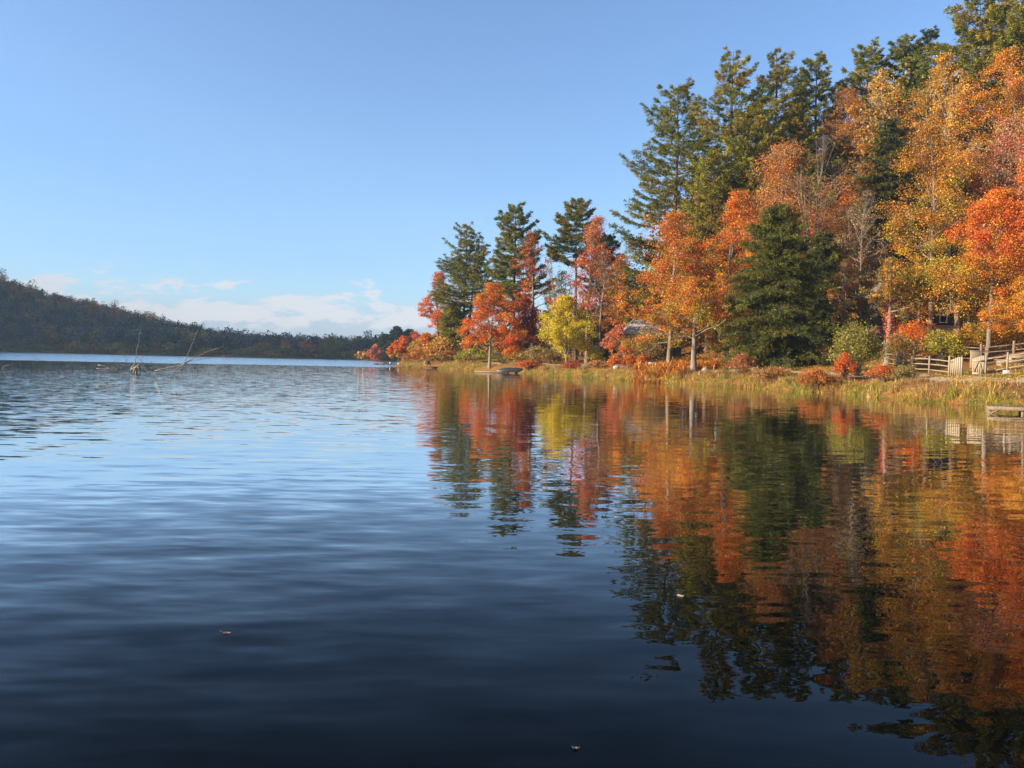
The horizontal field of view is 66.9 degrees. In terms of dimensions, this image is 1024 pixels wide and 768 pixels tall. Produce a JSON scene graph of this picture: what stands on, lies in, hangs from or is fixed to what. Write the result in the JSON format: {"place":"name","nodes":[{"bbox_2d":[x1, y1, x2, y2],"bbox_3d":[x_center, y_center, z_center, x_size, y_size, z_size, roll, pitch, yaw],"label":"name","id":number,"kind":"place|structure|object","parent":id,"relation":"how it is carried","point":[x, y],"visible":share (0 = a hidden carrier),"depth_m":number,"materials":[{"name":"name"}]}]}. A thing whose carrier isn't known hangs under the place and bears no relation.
{"place":"outdoors","nodes":[
{"label":"outdoors","id":0,"kind":"place"},
{"bbox_2d":[0,292,580,360],"bbox_3d":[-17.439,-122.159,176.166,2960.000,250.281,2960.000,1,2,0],"label":"hill","id":1,"kind":"structure","parent":0,"point":[252,355],"depth_m":408.33,"materials":[{"name":"green plant"}]},
{"bbox_2d":[0,268,436,359],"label":"forest","id":2,"kind":"object","parent":1,"relation":"on","point":[73,334],"visible":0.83,"depth_m":434.08,"materials":[{"name":"plant"}]},
{"bbox_2d":[367,344,384,360],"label":"maple tree","id":3,"kind":"object","parent":1,"relation":"on","point":[373,351],"visible":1,"depth_m":336.87,"materials":[{"name":"red plant"}]},
{"bbox_2d":[375,333,392,349],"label":"pine tree","id":4,"kind":"object","parent":1,"relation":"on","point":[383,339],"visible":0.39,"depth_m":347.74,"materials":[{"name":"green plant"}]},
{"bbox_2d":[388,325,409,345],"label":"pine tree","id":5,"kind":"object","parent":1,"relation":"on","point":[396,334],"visible":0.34,"depth_m":349.62,"materials":[{"name":"green plant"}]},
{"bbox_2d":[0,0,1020,353],"label":"sky","id":6,"kind":"structure","parent":0,"point":[304,167],"materials":[{"name":"blue"}]},
{"bbox_2d":[0,352,1023,767],"bbox_3d":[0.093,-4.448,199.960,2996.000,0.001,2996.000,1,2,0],"label":"water","id":7,"kind":"structure","parent":0,"point":[366,564],"depth_m":7.29,"materials":[{"name":"liquid"}]},
{"bbox_2d":[154,331,238,373],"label":"fallen tree","id":8,"kind":"object","parent":7,"relation":"in","point":[185,362],"visible":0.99,"depth_m":71.08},
{"bbox_2d":[396,360,1023,405],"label":"reeds","id":9,"kind":"object","parent":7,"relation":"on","point":[602,374],"visible":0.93,"depth_m":57.76,"materials":[{"name":"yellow plant"}]},
{"bbox_2d":[538,270,576,360],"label":"ash tree","id":10,"kind":"object","parent":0,"point":[563,290],"visible":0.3,"depth_m":126.99,"materials":[{"name":"grey plant"}]},
{"bbox_2d":[577,231,629,326],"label":"tree","id":11,"kind":"object","parent":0,"point":[613,243],"visible":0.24,"depth_m":140.06,"materials":[{"name":"red plant"}]},
{"bbox_2d":[394,236,1023,405],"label":"ground","id":12,"kind":"structure","parent":0,"point":[885,393],"depth_m":62.03,"materials":[{"name":"brown plant"}]},
{"bbox_2d":[386,335,418,360],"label":"maple tree","id":13,"kind":"object","parent":12,"relation":"on","point":[402,343],"visible":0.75,"depth_m":167.01,"materials":[{"name":"red plant"}]},
{"bbox_2d":[406,332,434,360],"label":"aspen tree","id":14,"kind":"object","parent":12,"relation":"on","point":[414,352],"visible":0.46,"depth_m":155.80,"materials":[{"name":"orange plant"}]},
{"bbox_2d":[410,271,454,351],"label":"maple tree","id":15,"kind":"object","parent":12,"relation":"on","point":[435,315],"visible":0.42,"depth_m":157.10,"materials":[{"name":"red plant"}]},
{"bbox_2d":[424,349,461,360],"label":"shrub","id":16,"kind":"object","parent":12,"relation":"on","point":[450,351],"visible":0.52,"depth_m":145.49,"materials":[{"name":"orange plant"}]},
{"bbox_2d":[434,300,475,360],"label":"pine tree","id":17,"kind":"object","parent":12,"relation":"on","point":[447,323],"visible":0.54,"depth_m":148.29,"materials":[{"name":"green plant"}]},
{"bbox_2d":[427,221,507,335],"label":"pine tree","id":18,"kind":"object","parent":12,"relation":"on","point":[465,269],"visible":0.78,"depth_m":150.02,"materials":[{"name":"green plant"}]},
{"bbox_2d":[453,347,491,362],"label":"shrub","id":19,"kind":"object","parent":12,"relation":"on","point":[476,354],"visible":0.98,"depth_m":131.06,"materials":[{"name":"green plant"}]},
{"bbox_2d":[452,281,528,368],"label":"maple tree","id":20,"kind":"object","parent":12,"relation":"on","point":[492,297],"visible":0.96,"depth_m":119.64,"materials":[{"name":"orange plant"}]},
{"bbox_2d":[485,346,514,363],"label":"shrub","id":21,"kind":"object","parent":12,"relation":"on","point":[499,356],"visible":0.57,"depth_m":123.48,"materials":[{"name":"green plant"}]},
{"bbox_2d":[469,201,554,359],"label":"pine tree","id":22,"kind":"object","parent":12,"relation":"on","point":[501,274],"visible":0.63,"depth_m":131.57,"materials":[{"name":"green plant"}]},
{"bbox_2d":[503,348,529,362],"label":"shrub","id":23,"kind":"object","parent":12,"relation":"on","point":[513,356],"visible":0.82,"depth_m":118.95,"materials":[{"name":"plant"}]},
{"bbox_2d":[498,297,552,361],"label":"maple tree","id":24,"kind":"object","parent":12,"relation":"on","point":[531,325],"visible":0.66,"depth_m":123.63,"materials":[{"name":"red plant"}]},
{"bbox_2d":[510,360,546,369],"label":"shrub","id":25,"kind":"object","parent":12,"relation":"on","point":[530,364],"visible":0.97,"depth_m":108.46,"materials":[{"name":"orange plant"}]},
{"bbox_2d":[508,231,559,359],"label":"maple tree","id":26,"kind":"object","parent":12,"relation":"on","point":[529,260],"visible":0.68,"depth_m":126.42,"materials":[{"name":"red plant"}]},
{"bbox_2d":[516,343,551,362],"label":"shrub","id":27,"kind":"object","parent":12,"relation":"on","point":[535,349],"visible":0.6,"depth_m":114.33,"materials":[{"name":"brown plant"}]},
{"bbox_2d":[535,347,564,363],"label":"shrub","id":28,"kind":"object","parent":12,"relation":"on","point":[549,355],"visible":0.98,"depth_m":111.34,"materials":[{"name":"brown plant"}]},
{"bbox_2d":[536,253,567,361],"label":"birch tree","id":29,"kind":"object","parent":12,"relation":"on","point":[552,280],"visible":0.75,"depth_m":121.85,"materials":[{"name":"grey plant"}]},
{"bbox_2d":[534,295,604,362],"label":"birch tree","id":30,"kind":"object","parent":12,"relation":"on","point":[566,336],"visible":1,"depth_m":101.91,"materials":[{"name":"yellow plant"}]},
{"bbox_2d":[541,197,610,359],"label":"pine tree","id":31,"kind":"object","parent":12,"relation":"on","point":[565,237],"visible":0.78,"depth_m":129.80,"materials":[{"name":"green plant"}]},
{"bbox_2d":[549,214,626,363],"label":"maple tree","id":32,"kind":"object","parent":12,"relation":"on","point":[594,247],"visible":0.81,"depth_m":107.86,"materials":[{"name":"red plant"}]},
{"bbox_2d":[576,250,625,360],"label":"ash tree","id":33,"kind":"object","parent":12,"relation":"on","point":[607,280],"visible":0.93,"depth_m":106.34,"materials":[{"name":"red plant"}]},
{"bbox_2d":[589,281,629,358],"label":"tree","id":34,"kind":"object","parent":12,"relation":"on","point":[607,353],"visible":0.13,"depth_m":132.31,"materials":[{"name":"plant"}]},
{"bbox_2d":[606,353,623,366],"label":"shrub","id":35,"kind":"object","parent":12,"relation":"on","point":[614,359],"visible":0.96,"depth_m":89.57,"materials":[{"name":"orange plant"}]},
{"bbox_2d":[600,324,631,356],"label":"maple tree","id":36,"kind":"object","parent":12,"relation":"on","point":[618,331],"visible":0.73,"depth_m":93.72,"materials":[{"name":"red plant"}]},
{"bbox_2d":[590,254,645,358],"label":"oak tree","id":37,"kind":"object","parent":12,"relation":"on","point":[622,276],"visible":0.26,"depth_m":124.35,"materials":[{"name":"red plant"}]},
{"bbox_2d":[620,353,637,366],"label":"shrub","id":38,"kind":"object","parent":12,"relation":"on","point":[628,360],"visible":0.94,"depth_m":88.99,"materials":[{"name":"orange plant"}]},
{"bbox_2d":[624,324,672,360],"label":"shrub","id":39,"kind":"object","parent":12,"relation":"on","point":[657,346],"visible":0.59,"depth_m":92.45,"materials":[{"name":"plant"}]},
{"bbox_2d":[621,318,683,359],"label":"cabin","id":40,"kind":"object","parent":12,"relation":"on","point":[676,349],"visible":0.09,"depth_m":105.92,"materials":[{"name":"grey wood"}]},
{"bbox_2d":[607,77,725,325],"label":"pine tree","id":41,"kind":"object","parent":12,"relation":"on","point":[671,189],"visible":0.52,"depth_m":114.96,"materials":[{"name":"green plant"}]},
{"bbox_2d":[611,210,722,362],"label":"maple tree","id":42,"kind":"object","parent":12,"relation":"on","point":[676,260],"visible":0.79,"depth_m":85.71,"materials":[{"name":"orange plant"}]},
{"bbox_2d":[626,355,739,382],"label":"bracken","id":43,"kind":"object","parent":12,"relation":"on","point":[663,367],"visible":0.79,"depth_m":78.08,"materials":[{"name":"orange plant"}]},
{"bbox_2d":[639,275,735,371],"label":"maple tree","id":44,"kind":"object","parent":12,"relation":"on","point":[694,304],"visible":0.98,"depth_m":74.67,"materials":[{"name":"orange plant"}]},
{"bbox_2d":[663,147,750,352],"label":"pine tree","id":45,"kind":"object","parent":12,"relation":"on","point":[713,157],"visible":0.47,"depth_m":103.95,"materials":[{"name":"green plant"}]},
{"bbox_2d":[402,359,1023,399],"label":"tall grass","id":46,"kind":"structure","parent":12,"relation":"on","point":[900,381],"depth_m":59.04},
{"bbox_2d":[644,45,782,339],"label":"pine tree","id":47,"kind":"object","parent":12,"relation":"on","point":[707,125],"visible":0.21,"depth_m":109.75,"materials":[{"name":"green plant"}]},
{"bbox_2d":[406,57,1023,361],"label":"hillside woods","id":48,"kind":"object","parent":12,"relation":"on","point":[435,349],"visible":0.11,"depth_m":107.74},
{"bbox_2d":[687,188,785,356],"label":"maple tree","id":49,"kind":"object","parent":12,"relation":"on","point":[733,211],"visible":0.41,"depth_m":85.75,"materials":[{"name":"orange plant"}]},
{"bbox_2d":[722,353,760,373],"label":"shrub","id":50,"kind":"object","parent":12,"relation":"on","point":[741,362],"visible":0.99,"depth_m":68.99,"materials":[{"name":"orange plant"}]},
{"bbox_2d":[706,101,790,331],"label":"pine tree","id":51,"kind":"object","parent":12,"relation":"on","point":[758,119],"visible":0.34,"depth_m":105.16,"materials":[{"name":"green plant"}]},
{"bbox_2d":[744,365,796,378],"bbox_3d":[21.550,-0.985,64.347,4.420,1.247,3.744,1,2,0],"label":"shrub","id":52,"kind":"object","parent":12,"relation":"on","point":[770,371],"visible":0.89,"depth_m":63.93,"materials":[{"name":"orange plant"}]},
{"bbox_2d":[700,47,849,281],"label":"pine tree","id":53,"kind":"object","parent":12,"relation":"on","point":[763,83],"visible":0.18,"depth_m":109.10,"materials":[{"name":"green plant"}]},
{"bbox_2d":[713,201,837,373],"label":"hemlock tree","id":54,"kind":"object","parent":12,"relation":"on","point":[767,339],"visible":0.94,"depth_m":71.17,"materials":[{"name":"plant"}]},
{"bbox_2d":[703,137,867,270],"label":"maple tree","id":55,"kind":"object","parent":12,"relation":"on","point":[785,163],"visible":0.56,"depth_m":94.22,"materials":[{"name":"orange plant"}]},
{"bbox_2d":[552,358,1023,380],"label":"lawn grass","id":56,"kind":"structure","parent":12,"relation":"on","point":[996,374],"depth_m":53.39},
{"bbox_2d":[554,332,1023,381],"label":"fallen leaves","id":57,"kind":"object","parent":12,"relation":"on","point":[924,374],"visible":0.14,"depth_m":53.58,"materials":[{"name":"orange plant"}]},
{"bbox_2d":[583,247,1023,365],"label":"undergrowth","id":58,"kind":"object","parent":12,"relation":"on","point":[687,357],"visible":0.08,"depth_m":97.08,"materials":[{"name":"orange plant"}]},
{"bbox_2d":[758,50,857,228],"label":"pine tree","id":59,"kind":"object","parent":12,"relation":"on","point":[819,74],"visible":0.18,"depth_m":111.84,"materials":[{"name":"green plant"}]},
{"bbox_2d":[767,101,849,252],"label":"pine tree","id":60,"kind":"object","parent":12,"relation":"on","point":[810,140],"visible":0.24,"depth_m":106.84,"materials":[{"name":"green plant"}]},
{"bbox_2d":[786,367,840,390],"bbox_3d":[22.457,-0.389,57.827,3.147,1.812,3.740,0,2,-28],"label":"shrub","id":61,"kind":"object","parent":12,"relation":"on","point":[815,376],"visible":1,"depth_m":57.66,"materials":[{"name":"orange plant"}]},
{"bbox_2d":[787,228,861,349],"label":"hemlock tree","id":62,"kind":"object","parent":12,"relation":"on","point":[830,259],"visible":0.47,"depth_m":82.25,"materials":[{"name":"plant"}]},
{"bbox_2d":[777,134,871,249],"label":"ash tree","id":63,"kind":"object","parent":12,"relation":"on","point":[822,155],"visible":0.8,"depth_m":91.27,"materials":[{"name":"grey plant"}]},
{"bbox_2d":[815,340,846,364],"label":"shrub","id":64,"kind":"object","parent":12,"relation":"on","point":[829,345],"visible":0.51,"depth_m":69.58,"materials":[{"name":"green plant"}]},
{"bbox_2d":[788,201,878,314],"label":"oak tree","id":65,"kind":"object","parent":12,"relation":"on","point":[841,221],"visible":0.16,"depth_m":97.62,"materials":[{"name":"brown plant"}]},
{"bbox_2d":[828,351,857,380],"bbox_3d":[24.643,-1.359,57.610,1.970,2.343,2.336,1,2,0],"label":"shrub","id":66,"kind":"object","parent":12,"relation":"on","point":[842,365],"visible":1,"depth_m":57.23,"materials":[{"name":"red plant"}]},
{"bbox_2d":[802,84,898,294],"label":"oak tree","id":67,"kind":"object","parent":12,"relation":"on","point":[834,127],"visible":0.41,"depth_m":107.80,"materials":[{"name":"orange plant"}]},
{"bbox_2d":[827,258,875,333],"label":"ash tree","id":68,"kind":"object","parent":12,"relation":"on","point":[842,308],"visible":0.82,"depth_m":77.46,"materials":[{"name":"brown plant"}]},
{"bbox_2d":[822,190,891,328],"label":"ash tree","id":69,"kind":"object","parent":12,"relation":"on","point":[862,226],"visible":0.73,"depth_m":81.94,"materials":[{"name":"grey plant"}]},
{"bbox_2d":[825,318,895,376],"bbox_3d":[26.693,-2.774,58.955,4.782,4.502,5.042,1,2,0],"label":"shrub","id":70,"kind":"object","parent":12,"relation":"on","point":[856,345],"visible":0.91,"depth_m":58.41,"materials":[{"name":"green plant"}]},
{"bbox_2d":[819,36,910,169],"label":"pine tree","id":71,"kind":"object","parent":12,"relation":"on","point":[875,57],"visible":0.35,"depth_m":115.90,"materials":[{"name":"green plant"}]},
{"bbox_2d":[826,161,909,305],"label":"oak tree","id":72,"kind":"object","parent":12,"relation":"on","point":[866,171],"visible":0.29,"depth_m":98.92,"materials":[{"name":"brown plant"}]},
{"bbox_2d":[846,251,896,338],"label":"ash tree","id":73,"kind":"object","parent":12,"relation":"on","point":[866,283],"visible":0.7,"depth_m":75.22,"materials":[{"name":"brown plant"}]},
{"bbox_2d":[837,67,917,279],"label":"oak tree","id":74,"kind":"object","parent":12,"relation":"on","point":[887,102],"visible":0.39,"depth_m":105.39,"materials":[{"name":"orange plant"}]},
{"bbox_2d":[862,363,899,381],"bbox_3d":[25.570,-0.810,53.482,2.630,1.379,2.930,1,2,0],"label":"shrub","id":75,"kind":"object","parent":12,"relation":"on","point":[881,371],"visible":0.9,"depth_m":53.13,"materials":[{"name":"orange plant"}]},
{"bbox_2d":[842,116,931,272],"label":"hemlock tree","id":76,"kind":"object","parent":12,"relation":"on","point":[891,133],"visible":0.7,"depth_m":97.43,"materials":[{"name":"plant"}]},
{"bbox_2d":[858,256,920,364],"bbox_3d":[31.041,-5.967,63.486,4.902,8.973,4.656,1,2,0],"label":"maple tree","id":77,"kind":"object","parent":12,"relation":"on","point":[889,290],"visible":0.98,"depth_m":63.20,"materials":[{"name":"orange plant"}]},
{"bbox_2d":[876,330,927,364],"bbox_3d":[31.583,-2.888,62.943,3.618,2.919,3.886,1,2,0],"label":"shrub","id":78,"kind":"object","parent":12,"relation":"on","point":[903,343],"visible":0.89,"depth_m":62.45,"materials":[{"name":"orange plant"}]},
{"bbox_2d":[874,33,932,258],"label":"pine tree","id":79,"kind":"object","parent":12,"relation":"on","point":[899,55],"visible":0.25,"depth_m":115.36,"materials":[{"name":"green plant"}]},
{"bbox_2d":[888,364,920,380],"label":"shrub","id":80,"kind":"object","parent":12,"relation":"on","point":[909,371],"visible":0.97,"depth_m":51.75,"materials":[{"name":"green plant"}]},
{"bbox_2d":[884,317,937,353],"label":"shrub","id":81,"kind":"object","parent":12,"relation":"on","point":[907,330],"visible":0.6,"depth_m":67.31,"materials":[{"name":"orange plant"}]},
{"bbox_2d":[882,350,947,373],"bbox_3d":[30.152,-1.499,58.467,0.249,2.218,11.980,1,2,5],"label":"rail fence","id":82,"kind":"object","parent":12,"relation":"on","point":[911,362],"visible":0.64,"depth_m":57.13,"materials":[{"name":"brown wood"}]},
{"bbox_2d":[856,273,1002,341],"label":"cabin","id":83,"kind":"object","parent":12,"relation":"on","point":[942,322],"visible":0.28,"depth_m":75.81,"materials":[{"name":"brown wood"}]},
{"bbox_2d":[892,67,966,266],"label":"oak tree","id":84,"kind":"object","parent":12,"relation":"on","point":[926,108],"visible":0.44,"depth_m":102.33,"materials":[{"name":"orange plant"}]},
{"bbox_2d":[896,25,963,228],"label":"pine tree","id":85,"kind":"object","parent":12,"relation":"on","point":[930,34],"visible":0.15,"depth_m":114.62,"materials":[{"name":"green plant"}]},
{"bbox_2d":[860,117,1001,335],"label":"maple tree","id":86,"kind":"object","parent":12,"relation":"on","point":[944,165],"visible":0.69,"depth_m":72.45,"materials":[{"name":"orange plant"}]},
{"bbox_2d":[916,328,971,363],"bbox_3d":[34.538,-3.136,62.140,4.144,3.145,4.503,3,2,40],"label":"shrub","id":87,"kind":"object","parent":12,"relation":"on","point":[938,344],"visible":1,"depth_m":61.36,"materials":[{"name":"green plant"}]},
{"bbox_2d":[905,50,986,258],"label":"oak tree","id":88,"kind":"object","parent":12,"relation":"on","point":[948,106],"visible":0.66,"depth_m":99.54,"materials":[{"name":"orange plant"}]},
{"bbox_2d":[872,253,1020,358],"bbox_3d":[36.630,-6.311,63.643,13.396,8.479,12.534,1,2,0],"label":"maple tree","id":89,"kind":"object","parent":12,"relation":"on","point":[928,285],"visible":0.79,"depth_m":62.53,"materials":[{"name":"yellow plant"}]},
{"bbox_2d":[883,340,1023,359],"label":"rail fence","id":90,"kind":"object","parent":12,"relation":"on","point":[1012,350],"visible":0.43,"depth_m":59.34,"materials":[{"name":"grey wood"}]},
{"bbox_2d":[948,356,962,376],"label":"wooden gate","id":91,"kind":"structure","parent":12,"relation":"on","point":[955,366],"depth_m":51.85,"materials":[{"name":"brown wood"}]},
{"bbox_2d":[906,0,1023,246],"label":"pine tree","id":92,"kind":"object","parent":12,"relation":"on","point":[976,60],"visible":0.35,"depth_m":104.92,"materials":[{"name":"green plant"}]},
{"bbox_2d":[949,317,999,354],"bbox_3d":[37.220,-3.754,62.192,3.972,3.289,4.155,-1,3,-44],"label":"shrub","id":93,"kind":"object","parent":12,"relation":"on","point":[971,333],"visible":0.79,"depth_m":61.98,"materials":[{"name":"yellow plant"}]},
{"bbox_2d":[928,112,1023,322],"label":"maple tree","id":94,"kind":"object","parent":12,"relation":"on","point":[1000,169],"visible":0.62,"depth_m":74.91,"materials":[{"name":"orange plant"}]},
{"bbox_2d":[930,184,1023,360],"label":"maple tree","id":95,"kind":"object","parent":12,"relation":"on","point":[997,214],"visible":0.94,"depth_m":58.79,"materials":[{"name":"orange plant"}]},
{"bbox_2d":[972,355,986,374],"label":"wooden gate","id":96,"kind":"structure","parent":12,"relation":"on","point":[979,367],"depth_m":51.59,"materials":[{"name":"brown wood"}]},
{"bbox_2d":[943,44,1023,275],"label":"maple tree","id":97,"kind":"object","parent":12,"relation":"on","point":[1013,95],"visible":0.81,"depth_m":84.55,"materials":[{"name":"orange plant"}]},
{"bbox_2d":[958,0,1023,230],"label":"maple tree","id":98,"kind":"object","parent":12,"relation":"on","point":[1011,17],"visible":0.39,"depth_m":101.82,"materials":[{"name":"green plant"}]},
{"bbox_2d":[976,275,1023,337],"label":"maple tree","id":99,"kind":"object","parent":12,"relation":"on","point":[1012,311],"visible":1,"depth_m":56.06,"materials":[{"name":"orange plant"}]},
{"bbox_2d":[979,318,1023,352],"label":"shrub","id":100,"kind":"object","parent":12,"relation":"on","point":[1011,334],"visible":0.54,"depth_m":61.52,"materials":[{"name":"brown plant"}]},
{"bbox_2d":[981,3,1023,133],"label":"pine tree","id":101,"kind":"object","parent":12,"relation":"on","point":[1019,36],"visible":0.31,"depth_m":100.18,"materials":[{"name":"green plant"}]},
{"bbox_2d":[981,132,1023,283],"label":"maple tree","id":102,"kind":"object","parent":12,"relation":"on","point":[1021,179],"visible":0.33,"depth_m":58.66,"materials":[{"name":"orange plant"}]},
{"bbox_2d":[985,405,1023,414],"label":"dock","id":103,"kind":"object","parent":12,"relation":"on","point":[996,408],"visible":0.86,"depth_m":35.01,"materials":[{"name":"brown wood"}]},
{"bbox_2d":[986,352,1023,373],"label":"rail fence","id":104,"kind":"object","parent":12,"relation":"on","point":[1007,362],"visible":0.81,"depth_m":51.32,"materials":[{"name":"brown wood"}]},
{"bbox_2d":[493,362,1023,382],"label":"path","id":105,"kind":"structure","parent":0,"point":[945,379],"depth_m":50.87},
{"bbox_2d":[801,143,857,263],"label":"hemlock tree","id":106,"kind":"object","parent":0,"point":[840,181],"visible":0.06,"depth_m":111.52,"materials":[{"name":"plant"}]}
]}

